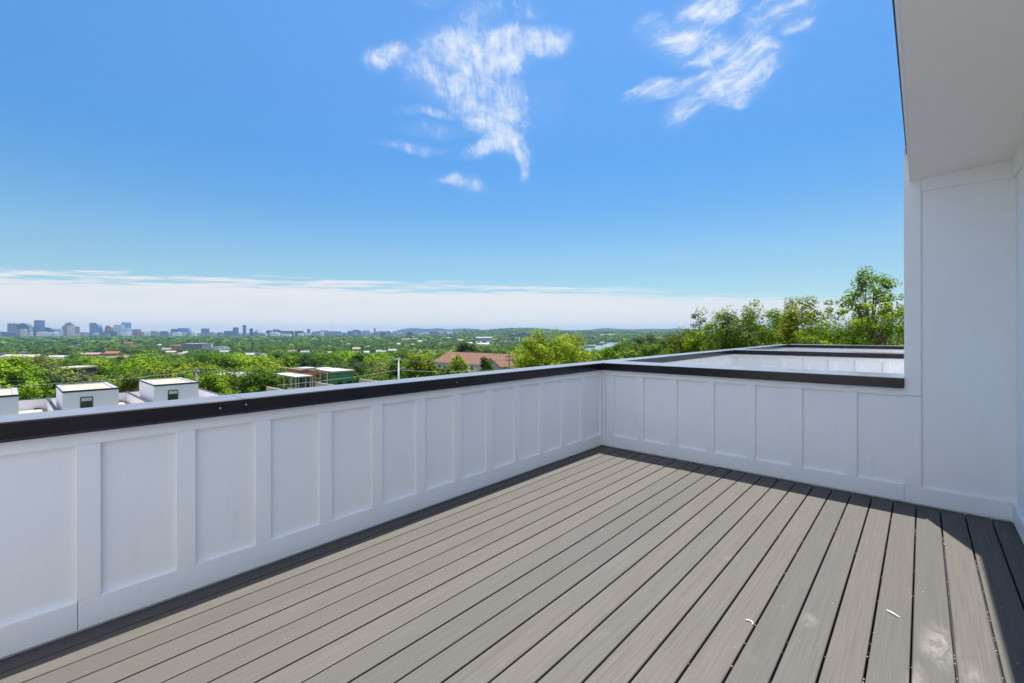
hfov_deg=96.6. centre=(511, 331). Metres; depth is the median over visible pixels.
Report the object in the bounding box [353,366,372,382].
leafy tree
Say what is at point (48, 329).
tower
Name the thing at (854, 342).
bushy tree
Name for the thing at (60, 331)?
tower
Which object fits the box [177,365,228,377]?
leafy tree
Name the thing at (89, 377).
power line
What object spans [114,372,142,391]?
bushy tree
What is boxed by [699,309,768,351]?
bushy tree
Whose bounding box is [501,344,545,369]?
yellow tree
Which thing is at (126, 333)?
block
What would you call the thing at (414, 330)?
hills
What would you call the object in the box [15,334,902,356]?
ground
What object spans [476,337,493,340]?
warehouse
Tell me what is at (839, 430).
parapet wall
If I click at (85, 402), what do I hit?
window
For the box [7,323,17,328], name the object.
tower
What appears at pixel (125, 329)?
tower
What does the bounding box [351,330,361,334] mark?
tower
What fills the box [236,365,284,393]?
bushy tree
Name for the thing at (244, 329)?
tower
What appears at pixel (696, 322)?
tall tree
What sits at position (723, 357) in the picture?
parapet wall
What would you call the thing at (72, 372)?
leafy tree
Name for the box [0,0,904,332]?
sky
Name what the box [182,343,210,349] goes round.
office block
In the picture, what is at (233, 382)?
bushy tree
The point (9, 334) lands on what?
block
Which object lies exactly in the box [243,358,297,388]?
leafy tree
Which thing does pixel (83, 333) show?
block
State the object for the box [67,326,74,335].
tower
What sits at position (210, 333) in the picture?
block
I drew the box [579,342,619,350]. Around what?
river
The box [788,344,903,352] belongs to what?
parapet wall
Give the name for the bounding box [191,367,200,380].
utility pole
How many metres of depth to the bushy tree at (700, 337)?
51.66 m
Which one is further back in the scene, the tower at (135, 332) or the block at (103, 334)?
the tower at (135, 332)
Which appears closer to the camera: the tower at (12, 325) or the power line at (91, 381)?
the power line at (91, 381)
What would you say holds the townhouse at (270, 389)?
on the ground
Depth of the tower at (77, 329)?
4994.13 m
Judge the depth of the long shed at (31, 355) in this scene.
898.90 m
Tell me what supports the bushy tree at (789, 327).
on the ground
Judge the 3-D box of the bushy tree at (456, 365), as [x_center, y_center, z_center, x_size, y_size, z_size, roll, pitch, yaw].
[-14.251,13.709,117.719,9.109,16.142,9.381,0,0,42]
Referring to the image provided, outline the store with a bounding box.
[211,347,222,350]
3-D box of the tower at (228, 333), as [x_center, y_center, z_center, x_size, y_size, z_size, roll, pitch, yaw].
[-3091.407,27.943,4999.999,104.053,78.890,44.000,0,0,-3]
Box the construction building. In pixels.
[273,366,354,389]
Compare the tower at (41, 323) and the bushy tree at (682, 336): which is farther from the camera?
the tower at (41, 323)
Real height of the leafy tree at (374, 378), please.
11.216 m
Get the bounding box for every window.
[80,396,92,407]
[168,390,177,399]
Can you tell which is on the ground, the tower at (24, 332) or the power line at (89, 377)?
the tower at (24, 332)
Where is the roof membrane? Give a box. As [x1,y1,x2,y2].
[724,497,1023,682]
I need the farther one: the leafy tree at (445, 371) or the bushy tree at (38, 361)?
the bushy tree at (38, 361)
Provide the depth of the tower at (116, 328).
4927.97 m
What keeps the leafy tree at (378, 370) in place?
on the ground
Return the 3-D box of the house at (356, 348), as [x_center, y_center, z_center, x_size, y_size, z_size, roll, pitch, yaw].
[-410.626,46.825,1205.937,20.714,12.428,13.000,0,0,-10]
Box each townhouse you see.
[0,387,46,415]
[46,382,129,410]
[126,377,198,403]
[198,388,222,396]
[266,387,282,390]
[316,382,331,386]
[359,379,374,382]
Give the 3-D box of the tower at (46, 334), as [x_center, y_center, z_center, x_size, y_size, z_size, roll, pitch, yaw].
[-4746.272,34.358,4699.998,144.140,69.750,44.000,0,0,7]
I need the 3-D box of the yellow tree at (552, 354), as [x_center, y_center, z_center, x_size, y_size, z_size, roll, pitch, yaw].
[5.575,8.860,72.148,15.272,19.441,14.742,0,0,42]
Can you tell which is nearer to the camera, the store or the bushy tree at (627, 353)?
the bushy tree at (627, 353)
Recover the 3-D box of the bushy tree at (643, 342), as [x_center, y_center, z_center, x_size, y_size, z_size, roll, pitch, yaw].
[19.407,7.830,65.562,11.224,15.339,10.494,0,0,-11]
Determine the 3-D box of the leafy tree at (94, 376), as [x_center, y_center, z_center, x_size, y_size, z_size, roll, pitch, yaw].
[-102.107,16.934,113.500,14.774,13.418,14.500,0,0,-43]
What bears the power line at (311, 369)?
attached to the utility pole
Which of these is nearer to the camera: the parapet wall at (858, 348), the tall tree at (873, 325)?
the parapet wall at (858, 348)
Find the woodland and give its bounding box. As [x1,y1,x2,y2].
[0,327,861,388]
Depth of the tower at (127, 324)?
5030.62 m
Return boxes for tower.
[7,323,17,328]
[7,329,19,336]
[18,323,31,332]
[20,329,27,335]
[33,326,39,332]
[34,320,44,331]
[42,332,59,336]
[45,327,53,331]
[54,329,62,335]
[63,322,74,335]
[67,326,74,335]
[75,326,79,333]
[89,323,102,335]
[103,331,116,335]
[105,325,112,330]
[113,325,124,335]
[120,328,131,332]
[121,322,130,327]
[132,329,140,335]
[148,331,159,335]
[160,331,168,335]
[177,328,189,335]
[201,328,208,335]
[224,331,232,335]
[233,327,238,335]
[243,325,245,335]
[279,331,293,335]
[327,331,341,334]
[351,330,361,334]
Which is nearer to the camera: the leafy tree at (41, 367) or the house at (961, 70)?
the house at (961, 70)
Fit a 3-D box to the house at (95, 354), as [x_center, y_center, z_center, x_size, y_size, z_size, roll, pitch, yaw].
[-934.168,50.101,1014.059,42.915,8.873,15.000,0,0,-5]
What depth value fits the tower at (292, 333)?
4980.87 m
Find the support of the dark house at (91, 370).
on the ground
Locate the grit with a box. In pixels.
[731,507,1016,682]
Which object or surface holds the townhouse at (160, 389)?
on the ground
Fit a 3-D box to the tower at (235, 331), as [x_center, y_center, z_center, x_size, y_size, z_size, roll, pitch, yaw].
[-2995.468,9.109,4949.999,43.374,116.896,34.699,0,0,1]
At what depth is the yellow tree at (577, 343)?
75.12 m
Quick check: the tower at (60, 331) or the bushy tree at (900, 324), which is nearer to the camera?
the bushy tree at (900, 324)
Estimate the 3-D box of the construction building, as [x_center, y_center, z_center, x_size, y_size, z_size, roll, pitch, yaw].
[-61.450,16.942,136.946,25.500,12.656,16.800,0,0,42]
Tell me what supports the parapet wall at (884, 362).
on the house at (961, 70)
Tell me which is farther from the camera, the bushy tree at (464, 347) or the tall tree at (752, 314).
the bushy tree at (464, 347)
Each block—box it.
[5,333,14,335]
[80,332,87,335]
[99,333,108,335]
[120,332,131,335]
[168,345,181,348]
[172,332,181,335]
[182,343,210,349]
[207,332,214,335]
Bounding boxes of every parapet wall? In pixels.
[0,362,602,660]
[591,349,733,445]
[602,361,906,505]
[727,344,788,349]
[734,349,903,373]
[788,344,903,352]
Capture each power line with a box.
[16,371,191,385]
[21,369,185,380]
[201,358,397,368]
[208,360,393,371]
[272,370,395,385]
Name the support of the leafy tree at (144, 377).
on the ground
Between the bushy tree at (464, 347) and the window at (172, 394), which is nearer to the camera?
the window at (172, 394)
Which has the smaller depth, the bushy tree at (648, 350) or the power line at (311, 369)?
the bushy tree at (648, 350)
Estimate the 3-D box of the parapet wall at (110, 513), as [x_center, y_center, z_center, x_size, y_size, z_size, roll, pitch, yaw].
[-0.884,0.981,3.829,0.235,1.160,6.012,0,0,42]
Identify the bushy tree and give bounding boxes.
[0,352,55,399]
[7,363,72,397]
[19,354,70,376]
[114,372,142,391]
[196,370,234,394]
[220,367,249,393]
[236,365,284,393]
[402,352,439,377]
[448,354,471,373]
[452,339,477,352]
[478,356,494,371]
[591,346,623,360]
[610,338,642,357]
[625,334,668,356]
[640,342,672,356]
[646,332,686,355]
[664,326,700,353]
[679,322,722,352]
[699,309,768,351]
[739,309,803,344]
[758,308,807,344]
[763,295,837,345]
[799,312,872,344]
[830,316,899,345]
[869,309,903,345]
[889,306,903,343]
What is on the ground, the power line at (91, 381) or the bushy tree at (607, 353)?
the bushy tree at (607, 353)
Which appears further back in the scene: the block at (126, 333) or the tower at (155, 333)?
the tower at (155, 333)
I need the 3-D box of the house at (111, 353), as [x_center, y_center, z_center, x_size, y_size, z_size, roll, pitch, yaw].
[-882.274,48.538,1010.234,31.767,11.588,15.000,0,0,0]
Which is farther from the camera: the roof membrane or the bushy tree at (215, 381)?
the bushy tree at (215, 381)
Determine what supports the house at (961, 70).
on the ground
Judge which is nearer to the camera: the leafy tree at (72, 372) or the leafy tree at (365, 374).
the leafy tree at (72, 372)
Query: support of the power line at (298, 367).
attached to the utility pole
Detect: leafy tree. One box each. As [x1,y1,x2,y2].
[32,364,52,374]
[44,365,93,397]
[80,375,123,384]
[104,374,121,384]
[111,369,156,385]
[133,362,184,378]
[141,361,192,378]
[170,361,212,374]
[173,369,205,380]
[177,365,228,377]
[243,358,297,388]
[284,377,292,387]
[335,358,373,379]
[348,366,359,382]
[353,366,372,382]
[354,369,393,382]
[364,360,392,379]
[364,372,382,380]
[374,358,394,366]
[378,357,409,378]
[378,374,397,380]
[436,364,456,374]
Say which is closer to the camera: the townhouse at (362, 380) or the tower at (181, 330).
the townhouse at (362, 380)
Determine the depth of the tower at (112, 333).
4782.76 m
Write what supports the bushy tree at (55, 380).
on the ground
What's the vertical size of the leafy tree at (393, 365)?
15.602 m
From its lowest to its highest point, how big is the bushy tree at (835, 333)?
14.405 m
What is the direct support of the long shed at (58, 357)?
on the yard
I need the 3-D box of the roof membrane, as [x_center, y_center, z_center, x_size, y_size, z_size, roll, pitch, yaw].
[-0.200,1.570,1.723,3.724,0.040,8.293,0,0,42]
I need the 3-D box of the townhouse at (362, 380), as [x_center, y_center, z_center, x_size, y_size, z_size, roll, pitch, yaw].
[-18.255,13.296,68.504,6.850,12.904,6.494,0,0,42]
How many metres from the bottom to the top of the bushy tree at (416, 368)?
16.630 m
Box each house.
[55,366,97,383]
[79,353,103,355]
[104,351,122,355]
[123,342,133,344]
[352,347,360,350]
[432,352,542,372]
[892,0,1023,543]
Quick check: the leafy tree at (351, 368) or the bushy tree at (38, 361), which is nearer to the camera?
the bushy tree at (38, 361)
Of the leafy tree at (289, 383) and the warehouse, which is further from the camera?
the warehouse
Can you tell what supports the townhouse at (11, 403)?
on the ground
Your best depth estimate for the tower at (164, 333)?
4979.52 m
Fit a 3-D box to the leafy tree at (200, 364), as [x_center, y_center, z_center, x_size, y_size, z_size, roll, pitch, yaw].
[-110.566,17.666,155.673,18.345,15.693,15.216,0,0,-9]
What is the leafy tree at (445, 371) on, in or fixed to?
on the ground
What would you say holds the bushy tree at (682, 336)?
on the ground
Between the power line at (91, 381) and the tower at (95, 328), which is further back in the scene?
the tower at (95, 328)
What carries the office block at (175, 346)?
on the ground
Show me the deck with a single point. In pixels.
(603, 564)
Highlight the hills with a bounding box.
[197,328,894,334]
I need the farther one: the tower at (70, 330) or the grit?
the tower at (70, 330)
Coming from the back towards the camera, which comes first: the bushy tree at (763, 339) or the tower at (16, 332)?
the tower at (16, 332)
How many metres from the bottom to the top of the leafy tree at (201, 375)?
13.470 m
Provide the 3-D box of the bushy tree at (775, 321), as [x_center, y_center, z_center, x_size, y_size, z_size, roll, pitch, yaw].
[30.698,5.672,52.226,7.660,16.814,8.049,0,0,42]
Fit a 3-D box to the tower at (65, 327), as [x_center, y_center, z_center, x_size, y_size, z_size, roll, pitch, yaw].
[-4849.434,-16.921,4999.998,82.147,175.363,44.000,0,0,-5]
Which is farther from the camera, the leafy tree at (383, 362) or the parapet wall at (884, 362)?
the leafy tree at (383, 362)
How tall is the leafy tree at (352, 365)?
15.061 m
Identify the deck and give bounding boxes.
[0,446,1023,682]
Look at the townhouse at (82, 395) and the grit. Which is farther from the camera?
the townhouse at (82, 395)
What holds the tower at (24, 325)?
on the ground
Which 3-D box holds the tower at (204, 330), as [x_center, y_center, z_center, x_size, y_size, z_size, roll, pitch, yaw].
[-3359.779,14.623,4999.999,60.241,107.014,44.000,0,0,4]
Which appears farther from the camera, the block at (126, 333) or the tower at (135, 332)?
the tower at (135, 332)
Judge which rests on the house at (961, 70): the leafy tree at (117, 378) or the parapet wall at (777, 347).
the parapet wall at (777, 347)
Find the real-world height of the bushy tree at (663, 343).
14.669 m
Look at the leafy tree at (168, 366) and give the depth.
149.52 m
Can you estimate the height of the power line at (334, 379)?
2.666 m
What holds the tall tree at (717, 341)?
on the ground
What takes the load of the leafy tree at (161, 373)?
on the ground
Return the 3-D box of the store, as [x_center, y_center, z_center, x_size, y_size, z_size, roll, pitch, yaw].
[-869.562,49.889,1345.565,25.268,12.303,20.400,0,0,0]
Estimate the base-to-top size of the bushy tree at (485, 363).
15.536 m
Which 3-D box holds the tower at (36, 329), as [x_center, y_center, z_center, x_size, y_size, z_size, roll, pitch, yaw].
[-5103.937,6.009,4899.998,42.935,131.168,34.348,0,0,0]
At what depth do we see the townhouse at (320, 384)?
62.38 m
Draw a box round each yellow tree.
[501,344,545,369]
[512,327,596,367]
[555,332,590,363]
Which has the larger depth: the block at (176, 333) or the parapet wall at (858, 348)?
the block at (176, 333)
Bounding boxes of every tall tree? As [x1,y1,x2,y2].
[683,307,708,350]
[702,304,740,349]
[736,299,771,346]
[788,265,903,345]
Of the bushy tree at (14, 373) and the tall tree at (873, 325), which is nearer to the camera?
the tall tree at (873, 325)
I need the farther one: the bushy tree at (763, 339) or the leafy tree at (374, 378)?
the leafy tree at (374, 378)
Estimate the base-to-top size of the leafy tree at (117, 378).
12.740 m
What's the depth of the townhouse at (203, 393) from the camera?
54.21 m
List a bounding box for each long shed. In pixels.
[0,354,48,358]
[49,355,66,358]
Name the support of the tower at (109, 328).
on the ground
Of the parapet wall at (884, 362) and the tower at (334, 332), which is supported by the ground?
the tower at (334, 332)
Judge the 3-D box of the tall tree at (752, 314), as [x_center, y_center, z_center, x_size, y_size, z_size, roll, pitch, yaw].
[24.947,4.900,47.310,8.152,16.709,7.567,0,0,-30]
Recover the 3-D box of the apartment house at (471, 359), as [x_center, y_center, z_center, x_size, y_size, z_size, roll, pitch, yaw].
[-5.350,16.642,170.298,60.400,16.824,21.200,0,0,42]
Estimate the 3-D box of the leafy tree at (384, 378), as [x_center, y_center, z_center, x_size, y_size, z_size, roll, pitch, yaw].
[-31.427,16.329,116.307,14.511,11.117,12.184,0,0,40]
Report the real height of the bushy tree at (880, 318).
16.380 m
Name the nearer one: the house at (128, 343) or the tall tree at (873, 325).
the tall tree at (873, 325)

